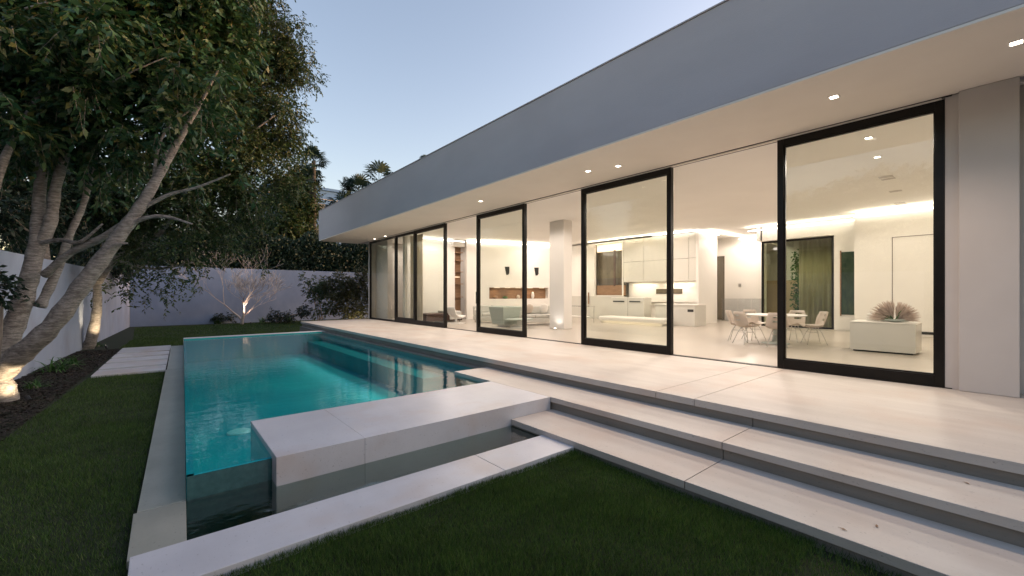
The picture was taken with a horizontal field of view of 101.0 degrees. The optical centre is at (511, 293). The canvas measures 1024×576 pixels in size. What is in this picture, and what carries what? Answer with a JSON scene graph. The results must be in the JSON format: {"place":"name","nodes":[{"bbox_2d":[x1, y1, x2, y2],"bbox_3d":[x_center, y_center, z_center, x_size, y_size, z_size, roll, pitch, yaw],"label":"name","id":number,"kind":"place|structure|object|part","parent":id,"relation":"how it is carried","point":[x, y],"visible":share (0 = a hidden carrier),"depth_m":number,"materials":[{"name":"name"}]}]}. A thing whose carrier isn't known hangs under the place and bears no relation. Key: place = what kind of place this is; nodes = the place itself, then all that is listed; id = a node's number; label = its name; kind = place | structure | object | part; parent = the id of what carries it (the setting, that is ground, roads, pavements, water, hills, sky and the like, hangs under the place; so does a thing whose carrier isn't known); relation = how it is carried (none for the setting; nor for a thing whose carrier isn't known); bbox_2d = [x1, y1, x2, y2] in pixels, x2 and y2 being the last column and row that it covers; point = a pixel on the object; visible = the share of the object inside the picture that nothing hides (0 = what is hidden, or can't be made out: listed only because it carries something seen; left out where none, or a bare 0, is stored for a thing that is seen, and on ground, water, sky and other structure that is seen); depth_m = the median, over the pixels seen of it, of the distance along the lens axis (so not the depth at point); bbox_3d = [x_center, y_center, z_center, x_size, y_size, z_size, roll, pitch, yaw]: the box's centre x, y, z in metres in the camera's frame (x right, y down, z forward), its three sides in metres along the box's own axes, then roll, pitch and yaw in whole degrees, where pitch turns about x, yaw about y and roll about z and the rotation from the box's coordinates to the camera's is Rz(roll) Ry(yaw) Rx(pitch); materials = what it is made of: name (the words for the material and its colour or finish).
{"place":"outdoors","nodes":[
{"label":"outdoors","id":0,"kind":"place"},
{"bbox_2d":[0,371,164,575],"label":"grass","id":1,"kind":"structure","parent":0,"point":[93,427],"depth_m":4.20,"materials":[{"name":"green plant"}]},
{"bbox_2d":[120,319,340,348],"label":"grass","id":2,"kind":"structure","parent":0,"point":[228,328],"depth_m":19.54,"materials":[{"name":"green plant"}]},
{"bbox_2d":[259,184,354,243],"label":"apartment building","id":3,"kind":"structure","parent":0,"point":[329,192],"depth_m":59.33,"materials":[{"name":"grey glass"}]},
{"bbox_2d":[0,0,722,266],"label":"sky","id":4,"kind":"structure","parent":0,"point":[409,79],"materials":[{"name":"blue"}]},
{"bbox_2d":[0,318,888,575],"bbox_3d":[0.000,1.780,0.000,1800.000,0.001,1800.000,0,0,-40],"label":"ground","id":5,"kind":"structure","parent":0,"point":[119,339],"depth_m":3.28,"materials":[{"name":"plant"}]},
{"bbox_2d":[0,265,40,356],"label":"shrub","id":6,"kind":"object","parent":5,"relation":"on","point":[6,283],"visible":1,"depth_m":6.61,"materials":[{"name":"green plant"}]},
{"bbox_2d":[22,376,51,390],"bbox_3d":[-8.934,1.679,7.908,0.445,0.273,0.646,0,0,-2],"label":"strap leaf plant","id":7,"kind":"object","parent":5,"relation":"on","point":[33,385],"visible":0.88,"depth_m":7.87,"materials":[{"name":"green plant"}]},
{"bbox_2d":[0,348,119,440],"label":"mulch","id":8,"kind":"object","parent":5,"relation":"on","point":[59,374],"visible":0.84,"depth_m":8.15,"materials":[{"name":"brown soil"}]},
{"bbox_2d":[23,395,31,403],"bbox_3d":[-7.746,1.703,6.751,0.118,0.154,0.072,0,0,18],"label":"garden spotlight","id":9,"kind":"object","parent":8,"relation":"on","point":[28,398],"visible":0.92,"depth_m":6.73,"materials":[{"name":"black paint"}]},
{"bbox_2d":[28,354,82,373],"bbox_3d":[-10.341,1.644,9.575,0.968,0.452,0.961,0,0,-40],"label":"strap leaf plant","id":10,"kind":"object","parent":8,"relation":"on","point":[58,367],"visible":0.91,"depth_m":9.58,"materials":[{"name":"green plant"}]},
{"bbox_2d":[0,250,129,379],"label":"garden wall","id":11,"kind":"structure","parent":5,"relation":"on","point":[69,339],"depth_m":12.06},
{"bbox_2d":[50,354,89,365],"bbox_3d":[-10.873,1.653,10.372,0.933,0.369,0.824,0,0,-40],"label":"strap leaf plant","id":12,"kind":"object","parent":5,"relation":"on","point":[73,361],"visible":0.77,"depth_m":10.38,"materials":[{"name":"green plant"}]},
{"bbox_2d":[0,113,181,290],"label":"broadleaf tree","id":13,"kind":"object","parent":5,"relation":"on","point":[15,208],"visible":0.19,"depth_m":11.24,"materials":[{"name":"green plant"}]},
{"bbox_2d":[0,217,246,271],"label":"hedge","id":14,"kind":"object","parent":5,"relation":"on","point":[237,263],"visible":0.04,"depth_m":25.46,"materials":[{"name":"green plant"}]},
{"bbox_2d":[91,365,165,377],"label":"paving slab","id":15,"kind":"structure","parent":5,"relation":"on","point":[129,371],"depth_m":9.52,"materials":[{"name":"concrete"}]},
{"bbox_2d":[98,359,167,369],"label":"paving slab","id":16,"kind":"structure","parent":5,"relation":"on","point":[109,366],"depth_m":10.30,"materials":[{"name":"concrete"}]},
{"bbox_2d":[106,355,168,363],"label":"paving slab","id":17,"kind":"structure","parent":5,"relation":"on","point":[135,359],"depth_m":11.14,"materials":[{"name":"concrete"}]},
{"bbox_2d":[0,0,277,402],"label":"broadleaf tree","id":18,"kind":"object","parent":5,"relation":"on","point":[86,78],"visible":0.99,"depth_m":7.05,"materials":[{"name":"green plant"}]},
{"bbox_2d":[111,351,169,358],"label":"paving slab","id":19,"kind":"structure","parent":5,"relation":"on","point":[131,355],"depth_m":12.00,"materials":[{"name":"stone"}]},
{"bbox_2d":[117,345,170,353],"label":"paving slab","id":20,"kind":"structure","parent":5,"relation":"on","point":[144,349],"depth_m":13.11,"materials":[{"name":"stone"}]},
{"bbox_2d":[127,345,186,569],"bbox_3d":[-6.750,1.812,8.417,0.327,0.175,14.244,0,0,-38],"label":"channel strip","id":21,"kind":"object","parent":5,"relation":"on","point":[159,520],"visible":0.88,"depth_m":3.94,"materials":[{"name":"concrete"}]},
{"bbox_2d":[63,0,330,349],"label":"spreading tree","id":22,"kind":"object","parent":5,"relation":"on","point":[257,147],"visible":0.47,"depth_m":13.66,"materials":[{"name":"green plant"}]},
{"bbox_2d":[157,201,270,263],"bbox_3d":[-26.856,-3.537,34.855,16.878,10.656,6.278,0,0,0],"label":"broadleaf tree","id":23,"kind":"object","parent":5,"relation":"on","point":[217,223],"visible":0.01,"depth_m":33.92,"materials":[{"name":"green plant"}]},
{"bbox_2d":[210,311,235,323],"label":"shrub","id":24,"kind":"object","parent":5,"relation":"on","point":[214,318],"visible":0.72,"depth_m":25.00,"materials":[{"name":"green plant"}]},
{"bbox_2d":[166,247,290,323],"bbox_3d":[-16.009,-0.599,24.009,6.158,4.805,3.702,0,0,-20],"label":"bare tree","id":25,"kind":"object","parent":5,"relation":"on","point":[237,278],"visible":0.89,"depth_m":24.31,"materials":[{"name":"brown plant"}]},
{"bbox_2d":[130,266,368,326],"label":"garden wall","id":26,"kind":"structure","parent":5,"relation":"on","point":[204,307],"depth_m":25.23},
{"bbox_2d":[234,141,327,268],"bbox_3d":[-17.529,-5.280,32.499,6.830,14.143,6.514,0,0,-40],"label":"broadleaf tree","id":27,"kind":"object","parent":5,"relation":"on","point":[296,228],"visible":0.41,"depth_m":31.88,"materials":[{"name":"green plant"}]},
{"bbox_2d":[262,303,312,323],"bbox_3d":[-13.296,1.413,25.114,3.006,1.738,1.566,0,0,10],"label":"shrub","id":28,"kind":"object","parent":5,"relation":"on","point":[285,317],"visible":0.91,"depth_m":24.93,"materials":[{"name":"green plant"}]},
{"bbox_2d":[238,226,368,272],"bbox_3d":[-13.050,-1.369,31.251,12.397,6.302,2.731,0,0,-40],"label":"hedge","id":29,"kind":"object","parent":5,"relation":"on","point":[287,254],"visible":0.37,"depth_m":29.25,"materials":[{"name":"green plant"}]},
{"bbox_2d":[297,167,323,250],"bbox_3d":[-15.822,-4.098,33.103,2.294,11.776,2.060,0,0,-40],"label":"fan palm","id":30,"kind":"object","parent":5,"relation":"on","point":[308,171],"visible":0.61,"depth_m":32.82,"materials":[{"name":"green plant"}]},
{"bbox_2d":[296,144,329,229],"bbox_3d":[-15.385,-4.908,32.995,2.364,13.393,2.789,0,0,20],"label":"fan palm","id":31,"kind":"object","parent":5,"relation":"on","point":[315,150],"visible":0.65,"depth_m":32.84,"materials":[{"name":"green plant"}]},
{"bbox_2d":[297,271,337,320],"bbox_3d":[-11.620,0.165,25.815,2.478,3.267,2.815,0,0,-40],"label":"shrub","id":32,"kind":"object","parent":5,"relation":"on","point":[319,289],"visible":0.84,"depth_m":25.68,"materials":[{"name":"green plant"}]},
{"bbox_2d":[184,332,471,507],"bbox_3d":[-5.102,1.885,10.069,4.730,0.790,13.100,0,0,-40],"label":"pool basin","id":33,"kind":"object","parent":5,"relation":"in","point":[218,407],"visible":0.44,"depth_m":9.58,"materials":[{"name":"liquid"}]},
{"bbox_2d":[187,458,271,539],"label":"overflow wall","id":34,"kind":"structure","parent":33,"relation":"attached to","point":[222,499],"depth_m":3.70,"materials":[{"name":"teal glass"}]},
{"bbox_2d":[227,428,250,435],"bbox_3d":[-4.487,2.260,6.936,0.340,0.040,0.340,0,0,-40],"label":"pool light","id":35,"kind":"object","parent":33,"relation":"on","point":[237,431],"visible":0.97,"depth_m":6.87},
{"bbox_2d":[183,330,324,345],"bbox_3d":[-9.116,1.755,15.525,4.700,0.550,0.420,0,0,-40],"label":"coping","id":36,"kind":"object","parent":33,"relation":"on","point":[249,335],"visible":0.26,"depth_m":15.32,"materials":[{"name":"stone"}]},
{"bbox_2d":[184,332,437,379],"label":"pool water","id":37,"kind":"structure","parent":33,"relation":"in","point":[199,350],"depth_m":11.50,"materials":[{"name":"teal liquid"}]},
{"bbox_2d":[251,381,549,514],"bbox_3d":[-1.231,2.022,5.420,3.457,1.115,1.400,0,0,-40],"label":"pool bench","id":38,"kind":"object","parent":33,"relation":"on","point":[319,455],"visible":0.65,"depth_m":4.69,"materials":[{"name":"concrete"}]},
{"bbox_2d":[324,190,350,265],"bbox_3d":[-14.442,-3.601,36.072,3.220,10.785,3.065,0,0,-40],"label":"fan palm","id":39,"kind":"object","parent":5,"relation":"on","point":[344,195],"visible":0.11,"depth_m":35.79,"materials":[{"name":"green plant"}]},
{"bbox_2d":[321,261,368,319],"bbox_3d":[-10.000,-0.104,25.569,3.829,3.917,2.884,0,0,-2],"label":"shrub","id":40,"kind":"object","parent":5,"relation":"on","point":[354,294],"visible":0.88,"depth_m":25.44,"materials":[{"name":"green plant"}]},
{"bbox_2d":[339,176,357,194],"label":"fan palm","id":41,"kind":"object","parent":5,"relation":"on","point":[345,181],"visible":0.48,"depth_m":37.00,"materials":[{"name":"green plant"}]},
{"bbox_2d":[128,435,573,575],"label":"pool coping","id":42,"kind":"object","parent":5,"relation":"on","point":[221,552],"visible":0.75,"depth_m":3.22,"materials":[{"name":"concrete"}]},
{"bbox_2d":[340,173,367,244],"bbox_3d":[-13.571,-4.410,37.042,3.204,12.400,2.855,0,0,-25],"label":"fan palm","id":43,"kind":"object","parent":5,"relation":"on","point":[360,180],"visible":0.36,"depth_m":36.54,"materials":[{"name":"green plant"}]},
{"bbox_2d":[355,160,392,189],"bbox_3d":[-12.095,-5.156,38.052,4.295,13.889,4.793,0,0,-40],"label":"fan palm","id":44,"kind":"object","parent":5,"relation":"on","point":[374,168],"visible":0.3,"depth_m":37.74,"materials":[{"name":"green plant"}]},
{"bbox_2d":[300,326,481,368],"bbox_3d":[-5.099,2.237,13.850,0.120,1.485,14.200,0,0,-40],"label":"ledge","id":45,"kind":"object","parent":5,"relation":"on","point":[302,328],"visible":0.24,"depth_m":11.01,"materials":[{"name":"stone"}]},
{"bbox_2d":[511,426,536,443],"bbox_3d":[-1.188,2.128,4.296,3.391,0.803,0.776,0,0,-40],"label":"trough basin","id":46,"kind":"object","parent":5,"relation":"in","point":[518,435],"visible":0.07,"depth_m":5.40,"materials":[{"name":"grey concrete"}]},
{"bbox_2d":[302,324,1023,486],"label":"deck riser","id":47,"kind":"object","parent":5,"relation":"on","point":[1011,478],"visible":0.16,"depth_m":4.53,"materials":[{"name":"stone"}]},
{"bbox_2d":[301,319,1023,474],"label":"deck","id":48,"kind":"structure","parent":47,"relation":"on","point":[981,429],"depth_m":5.47,"materials":[{"name":"stone"}]},
{"bbox_2d":[318,0,1023,397],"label":"modern house","id":49,"kind":"structure","parent":5,"relation":"on","point":[730,134],"depth_m":8.32,"materials":[{"name":"paint"}]},
{"bbox_2d":[369,236,395,321],"bbox_3d":[-6.252,-0.685,20.350,0.080,3.905,3.100,0,0,-40],"label":"fixed window","id":50,"kind":"structure","parent":49,"relation":"in","point":[393,237],"depth_m":20.91,"materials":[{"name":"brown metal"}]},
{"bbox_2d":[396,231,413,323],"bbox_3d":[-4.667,-0.685,18.450,0.080,3.905,1.810,0,0,-40],"label":"fixed window","id":51,"kind":"structure","parent":49,"relation":"in","point":[398,319],"depth_m":18.73,"materials":[{"name":"brown metal"}]},
{"bbox_2d":[410,234,422,320],"bbox_3d":[-4.210,-0.670,18.694,0.126,3.860,1.107,0,0,-40],"label":"curtain","id":52,"kind":"object","parent":49,"relation":"hanging from","point":[419,276],"visible":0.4,"depth_m":18.54,"materials":[{"name":"beige fabric"}]},
{"bbox_2d":[414,223,446,327],"bbox_3d":[-3.273,-0.685,16.741,0.110,3.905,2.500,0,0,-40],"label":"sliding door","id":53,"kind":"structure","parent":49,"relation":"in","point":[428,323],"depth_m":16.16,"materials":[{"name":"brown metal"}]},
{"bbox_2d":[423,310,461,321],"bbox_3d":[-3.299,1.028,19.207,1.850,0.497,1.120,0,0,-40],"label":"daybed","id":54,"kind":"object","parent":49,"relation":"on","point":[432,317],"visible":0.45,"depth_m":18.71,"materials":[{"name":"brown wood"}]},
{"bbox_2d":[447,307,465,323],"bbox_3d":[-2.426,0.924,18.296,0.840,0.706,0.835,0,0,-40],"label":"lounge chair","id":55,"kind":"object","parent":49,"relation":"on","point":[451,311],"visible":0.97,"depth_m":18.13,"materials":[{"name":"beige fabric"}]},
{"bbox_2d":[473,305,501,321],"bbox_3d":[-0.923,0.898,19.000,1.500,0.757,0.850,0,0,-24],"label":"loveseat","id":56,"kind":"object","parent":49,"relation":"on","point":[485,314],"visible":0.27,"depth_m":18.86,"materials":[{"name":"fabric"}]},
{"bbox_2d":[476,203,526,336],"bbox_3d":[-0.397,-0.685,13.261,0.155,3.905,2.430,0,0,-40],"label":"sliding door","id":57,"kind":"structure","parent":49,"relation":"in","point":[523,207],"depth_m":12.98,"materials":[{"name":"brown metal"}]},
{"bbox_2d":[489,306,520,326],"bbox_3d":[-0.277,0.888,16.600,0.931,0.777,0.931,0,0,-40],"label":"tub armchair","id":58,"kind":"object","parent":49,"relation":"on","point":[499,315],"visible":0.97,"depth_m":16.31,"materials":[{"name":"grey fabric"}]},
{"bbox_2d":[505,318,532,327],"bbox_3d":[0.289,1.109,15.900,1.200,0.337,0.840,0,0,-40],"label":"coffee table","id":59,"kind":"object","parent":49,"relation":"on","point":[519,322],"visible":0.88,"depth_m":15.79,"materials":[{"name":"white"}]},
{"bbox_2d":[519,306,549,322],"bbox_3d":[1.015,0.898,17.600,2.100,0.757,0.950,0,0,-24],"label":"sofa","id":60,"kind":"object","parent":49,"relation":"on","point":[537,315],"visible":0.34,"depth_m":17.20,"materials":[{"name":"fabric"}]},
{"bbox_2d":[527,304,532,313],"bbox_3d":[0.698,0.620,17.334,0.416,0.420,0.182,0,18,-24],"label":"cushion","id":61,"kind":"object","parent":60,"relation":"on","point":[529,308],"visible":0.8,"depth_m":17.27,"materials":[{"name":"beige fabric"}]},
{"bbox_2d":[540,304,547,312],"bbox_3d":[1.335,0.620,17.624,0.416,0.420,0.182,0,18,-24],"label":"cushion","id":62,"kind":"object","parent":60,"relation":"on","point":[543,308],"visible":1,"depth_m":17.55,"materials":[{"name":"beige fabric"}]},
{"bbox_2d":[581,167,672,354],"bbox_3d":[2.565,-0.685,9.748,0.110,3.905,2.440,0,0,-40],"label":"sliding door","id":63,"kind":"structure","parent":49,"relation":"in","point":[663,349],"depth_m":9.45,"materials":[{"name":"brown metal"}]},
{"bbox_2d":[611,297,650,316],"bbox_3d":[5.412,0.725,19.242,0.630,1.104,1.753,0,0,-40],"label":"kitchen counter","id":64,"kind":"object","parent":49,"relation":"on","point":[630,306],"visible":0.75,"depth_m":18.90,"materials":[{"name":"paint"}]},
{"bbox_2d":[572,231,695,318],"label":"kitchen cabinets","id":65,"kind":"object","parent":49,"relation":"on","point":[639,265],"visible":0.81,"depth_m":20.04,"materials":[{"name":"paint"}]},
{"bbox_3d":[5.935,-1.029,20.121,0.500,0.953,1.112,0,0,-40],"label":"cabinet door","id":66,"kind":"part","parent":65,"relation":"part of","materials":[{"name":"paint"}]},
{"bbox_3d":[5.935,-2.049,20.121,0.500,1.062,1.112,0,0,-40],"label":"cabinet door","id":67,"kind":"part","parent":65,"relation":"part of","materials":[{"name":"paint"}]},
{"bbox_3d":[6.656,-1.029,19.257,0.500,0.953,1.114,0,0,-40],"label":"cabinet door","id":68,"kind":"part","parent":65,"relation":"part of","materials":[{"name":"paint"}]},
{"bbox_3d":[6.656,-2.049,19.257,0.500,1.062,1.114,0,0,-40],"label":"cabinet door","id":69,"kind":"part","parent":65,"relation":"part of","materials":[{"name":"paint"}]},
{"bbox_3d":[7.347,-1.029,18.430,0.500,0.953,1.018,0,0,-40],"label":"cabinet door","id":70,"kind":"part","parent":65,"relation":"part of","materials":[{"name":"paint"}]},
{"bbox_3d":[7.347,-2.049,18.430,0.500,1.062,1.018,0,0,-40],"label":"cabinet door","id":71,"kind":"part","parent":65,"relation":"part of","materials":[{"name":"paint"}]},
{"bbox_3d":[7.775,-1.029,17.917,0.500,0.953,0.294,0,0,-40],"label":"cabinet door","id":72,"kind":"part","parent":65,"relation":"part of","materials":[{"name":"paint"}]},
{"bbox_3d":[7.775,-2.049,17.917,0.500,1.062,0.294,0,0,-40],"label":"cabinet door","id":73,"kind":"part","parent":65,"relation":"part of","materials":[{"name":"paint"}]},
{"bbox_2d":[599,315,673,326],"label":"platform","id":74,"kind":"structure","parent":49,"relation":"on","point":[647,321],"depth_m":17.40,"materials":[{"name":"white"}]},
{"bbox_2d":[717,256,723,319],"bbox_3d":[10.144,-0.280,20.580,0.150,3.080,0.600,0,0,-40],"label":"door","id":75,"kind":"structure","parent":49,"relation":"in","point":[720,259],"depth_m":20.49,"materials":[{"name":"brown wood"}]},
{"bbox_2d":[725,310,748,340],"bbox_3d":[6.076,0.864,11.400,0.562,0.831,0.488,0,0,35],"label":"dining chair","id":76,"kind":"object","parent":49,"relation":"on","point":[730,316],"visible":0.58,"depth_m":11.40,"materials":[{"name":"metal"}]},
{"bbox_2d":[732,311,760,344],"bbox_3d":[5.927,0.864,10.736,0.562,0.831,0.488,0,0,-10],"label":"dining chair","id":77,"kind":"object","parent":49,"relation":"on","point":[743,321],"visible":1,"depth_m":10.60,"materials":[{"name":"plastic"}]},
{"bbox_2d":[741,309,765,340],"bbox_3d":[6.728,0.864,11.774,0.488,0.831,0.562,0,0,-5],"label":"dining chair","id":78,"kind":"object","parent":49,"relation":"on","point":[753,320],"visible":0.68,"depth_m":11.92,"materials":[{"name":"plastic"}]},
{"bbox_2d":[745,313,807,344],"bbox_3d":[6.803,0.903,10.888,1.360,0.745,1.360,0,0,-40],"label":"dining table","id":79,"kind":"object","parent":49,"relation":"on","point":[774,339],"visible":0.67,"depth_m":10.80,"materials":[{"name":"white"}]},
{"bbox_2d":[765,313,788,348],"bbox_3d":[6.357,0.864,10.120,0.488,0.831,0.562,0,0,30],"label":"dining chair","id":80,"kind":"object","parent":49,"relation":"on","point":[770,323],"visible":0.6,"depth_m":10.02,"materials":[{"name":"plastic"}]},
{"bbox_2d":[786,310,806,342],"bbox_3d":[7.574,0.864,11.331,0.562,0.831,0.488,0,0,-30],"label":"dining chair","id":81,"kind":"object","parent":49,"relation":"on","point":[794,322],"visible":0.75,"depth_m":11.40,"materials":[{"name":"plastic"}]},
{"bbox_2d":[761,236,833,329],"bbox_3d":[10.783,-0.400,16.014,0.080,3.360,2.370,0,0,-40],"label":"rear sliding door","id":82,"kind":"structure","parent":49,"relation":"in","point":[762,243],"depth_m":15.94,"materials":[{"name":"brown metal"}]},
{"bbox_2d":[799,311,828,345],"bbox_3d":[7.661,0.864,10.656,0.562,0.831,0.488,0,0,15],"label":"dining chair","id":83,"kind":"object","parent":49,"relation":"on","point":[819,321],"visible":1,"depth_m":10.69,"materials":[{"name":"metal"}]},
{"bbox_2d":[799,238,831,326],"bbox_3d":[11.677,-0.670,16.126,0.128,3.860,1.204,0,0,-40],"label":"curtain","id":84,"kind":"object","parent":49,"relation":"hanging from","point":[815,277],"visible":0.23,"depth_m":16.18,"materials":[{"name":"green fabric"}]},
{"bbox_2d":[827,94,840,99],"bbox_3d":[4.360,-2.664,5.713,0.120,0.010,0.120,0,0,-40],"label":"downlight","id":85,"kind":"object","parent":49,"relation":"attached to","point":[833,96],"visible":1,"depth_m":5.70,"materials":[{"name":"white"}]},
{"bbox_2d":[777,99,944,386],"bbox_3d":[5.256,-0.685,6.523,0.110,3.905,2.020,0,0,-40],"label":"sliding door","id":86,"kind":"structure","parent":49,"relation":"in","point":[937,108],"depth_m":6.12,"materials":[{"name":"brown metal"}]},
{"bbox_2d":[849,320,921,354],"bbox_3d":[8.296,0.946,9.373,0.870,0.662,1.100,0,0,-40],"label":"console block","id":87,"kind":"object","parent":49,"relation":"on","point":[904,338],"depth_m":9.06,"materials":[{"name":"paint"}]},
{"bbox_2d":[866,313,880,320],"bbox_3d":[8.309,0.528,9.631,0.200,0.169,0.300,0,0,-40],"label":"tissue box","id":88,"kind":"object","parent":87,"relation":"on","point":[870,316],"visible":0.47,"depth_m":9.64,"materials":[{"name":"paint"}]},
{"bbox_2d":[867,300,920,321],"bbox_3d":[8.296,0.368,9.178,0.622,0.491,0.889,0,0,-40],"label":"plume arrangement","id":89,"kind":"object","parent":87,"relation":"on","point":[885,312],"visible":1,"depth_m":9.12,"materials":[{"name":"brown plant"}]},
{"bbox_2d":[878,175,895,180],"bbox_3d":[8.625,-2.667,9.705,0.450,0.005,0.240,0,0,-40],"label":"ceiling vent","id":90,"kind":"object","parent":49,"relation":"attached to","point":[886,177],"visible":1,"depth_m":9.66,"materials":[{"name":"beige metal"}]},
{"bbox_2d":[1008,38,1023,46],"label":"downlight","id":91,"kind":"object","parent":49,"relation":"attached to","point":[1015,42],"visible":1,"depth_m":4.47,"materials":[{"name":"white"}]},
{"bbox_2d":[512,425,916,575],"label":"step riser","id":92,"kind":"object","parent":5,"relation":"on","point":[887,567],"visible":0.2,"depth_m":3.13,"materials":[{"name":"concrete"}]},
{"bbox_2d":[511,409,1023,575],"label":"step","id":93,"kind":"object","parent":92,"relation":"on","point":[915,545],"visible":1,"depth_m":3.26,"materials":[{"name":"concrete"}]},
{"bbox_2d":[456,376,1023,547],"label":"step riser","id":94,"kind":"object","parent":5,"relation":"on","point":[996,532],"visible":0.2,"depth_m":3.55,"materials":[{"name":"concrete"}]},
{"bbox_2d":[454,367,1023,531],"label":"step","id":95,"kind":"object","parent":94,"relation":"on","point":[991,501],"visible":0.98,"depth_m":3.82,"materials":[{"name":"concrete"}]},
{"bbox_2d":[789,249,798,318],"bbox_3d":[13.539,-0.337,17.563,1.045,4.242,3.463,0,0,-40],"label":"climbing plant","id":96,"kind":"object","parent":5,"relation":"on","point":[796,273],"visible":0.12,"depth_m":18.60,"materials":[{"name":"green plant"}]},
{"bbox_2d":[217,448,901,575],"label":"grass","id":97,"kind":"structure","parent":0,"point":[521,489],"depth_m":3.02,"materials":[{"name":"green plant"}]},
{"bbox_2d":[572,305,593,322],"bbox_3d":[2.956,0.908,19.009,0.700,0.737,1.400,0,0,-40],"label":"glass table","id":98,"kind":"object","parent":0,"point":[587,316],"visible":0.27,"depth_m":18.70,"materials":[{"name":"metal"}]},
{"bbox_2d":[654,303,706,326],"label":"kitchen island","id":99,"kind":"structure","parent":0,"point":[692,315],"depth_m":16.72,"materials":[{"name":"paint"}]}
]}

